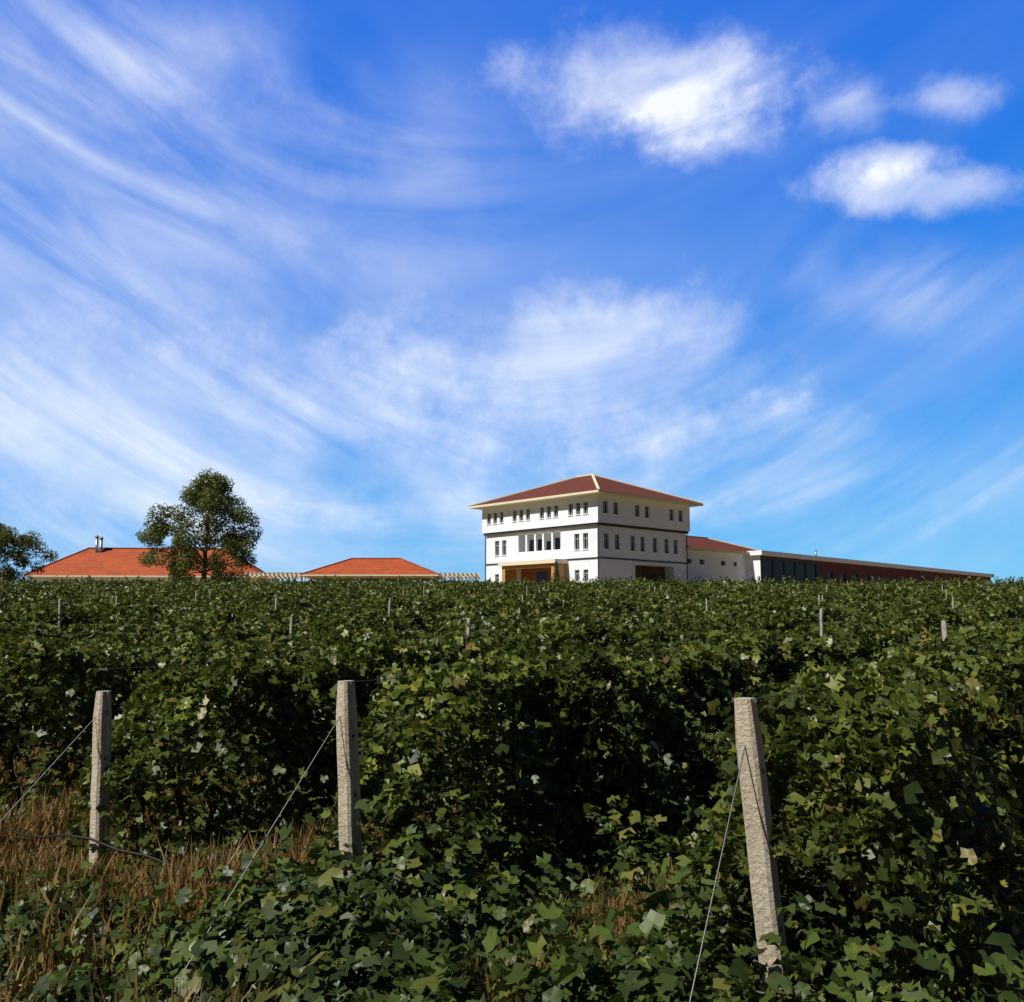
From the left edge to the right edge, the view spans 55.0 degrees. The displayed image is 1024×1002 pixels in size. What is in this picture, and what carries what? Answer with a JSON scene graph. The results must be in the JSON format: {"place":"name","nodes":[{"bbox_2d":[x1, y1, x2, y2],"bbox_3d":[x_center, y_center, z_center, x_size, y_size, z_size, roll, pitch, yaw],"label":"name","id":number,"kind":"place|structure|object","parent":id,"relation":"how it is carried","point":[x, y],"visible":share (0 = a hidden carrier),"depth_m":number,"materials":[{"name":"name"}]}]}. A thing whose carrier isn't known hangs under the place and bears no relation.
{"place":"outdoors","nodes":[
{"label":"outdoors","id":0,"kind":"place"},
{"bbox_2d":[0,738,900,967],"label":"vine trunks","id":1,"kind":"object","parent":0,"point":[811,891],"visible":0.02,"depth_m":8.27,"materials":[{"name":"brown wood"}]},
{"bbox_2d":[0,739,1023,1001],"bbox_3d":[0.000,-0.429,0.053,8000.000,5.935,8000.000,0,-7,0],"label":"ground","id":2,"kind":"structure","parent":0,"point":[1014,984],"depth_m":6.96,"materials":[{"name":"brown plant"}]},
{"bbox_2d":[0,523,58,582],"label":"tree","id":3,"kind":"object","parent":2,"relation":"on","point":[7,537],"depth_m":104.77,"materials":[{"name":"green plant"}]},
{"bbox_2d":[23,535,273,582],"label":"house","id":4,"kind":"structure","parent":2,"relation":"on","point":[98,563],"depth_m":134.92,"materials":[{"name":"orange tile"}]},
{"bbox_2d":[135,468,263,581],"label":"tree","id":5,"kind":"object","parent":2,"relation":"on","point":[212,490],"depth_m":102.70,"materials":[{"name":"green plant"}]},
{"bbox_2d":[243,558,481,581],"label":"red-roofed building","id":6,"kind":"structure","parent":2,"relation":"on","point":[374,568],"depth_m":133.78,"materials":[{"name":"orange tile"}]},
{"bbox_2d":[0,598,959,1001],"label":"fence posts","id":7,"kind":"object","parent":2,"relation":"on","point":[762,862],"visible":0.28,"depth_m":6.10,"materials":[{"name":"concrete"},{"name":"steel"},{"name":"rubber"}]},
{"bbox_2d":[1,580,1021,678],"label":"trellis posts","id":8,"kind":"object","parent":2,"relation":"on","point":[944,630],"visible":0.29,"depth_m":20.62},
{"bbox_2d":[0,712,1023,1001],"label":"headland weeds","id":9,"kind":"object","parent":2,"relation":"on","point":[314,928],"visible":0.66,"depth_m":5.72,"materials":[{"name":"green plant"}]},
{"bbox_2d":[0,612,1023,1001],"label":"vine leaves","id":10,"kind":"object","parent":2,"relation":"on","point":[986,806],"visible":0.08,"depth_m":7.65,"materials":[{"name":"green plant"}]},
{"bbox_2d":[0,574,1023,891],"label":"vine leaves","id":11,"kind":"object","parent":10,"relation":"attached to","point":[918,692],"visible":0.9,"depth_m":9.89,"materials":[{"name":"green plant"}]},
{"bbox_2d":[1,599,1023,948],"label":"vine row","id":12,"kind":"object","parent":2,"relation":"on","point":[577,743],"depth_m":9.36,"materials":[{"name":"green plant"}]},
{"bbox_2d":[552,561,560,580],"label":"cypress","id":13,"kind":"object","parent":2,"relation":"on","point":[556,570],"depth_m":106.22,"materials":[{"name":"green plant"}]},
{"bbox_2d":[469,474,702,582],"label":"winery building","id":14,"kind":"structure","parent":2,"relation":"on","point":[589,526],"depth_m":111.18,"materials":[{"name":"white paint"}]},
{"bbox_2d":[686,535,757,582],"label":"building annex","id":15,"kind":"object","parent":2,"relation":"on","point":[712,558],"depth_m":126.90,"materials":[{"name":"white paint"}]},
{"bbox_2d":[743,550,993,584],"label":"long low building","id":16,"kind":"structure","parent":2,"relation":"on","point":[772,565],"depth_m":144.15,"materials":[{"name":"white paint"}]},
{"bbox_2d":[0,0,1023,583],"label":"sky","id":17,"kind":"structure","parent":0,"point":[383,271],"materials":[{"name":"blue"}]},
{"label":"vine leaves","id":18,"kind":"object","parent":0,"visible":0},
{"bbox_2d":[0,575,1023,606],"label":"vineyard rows","id":19,"kind":"object","parent":18,"relation":"attached to","point":[209,582],"visible":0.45,"depth_m":64.62,"materials":[{"name":"green plant"}]}
]}

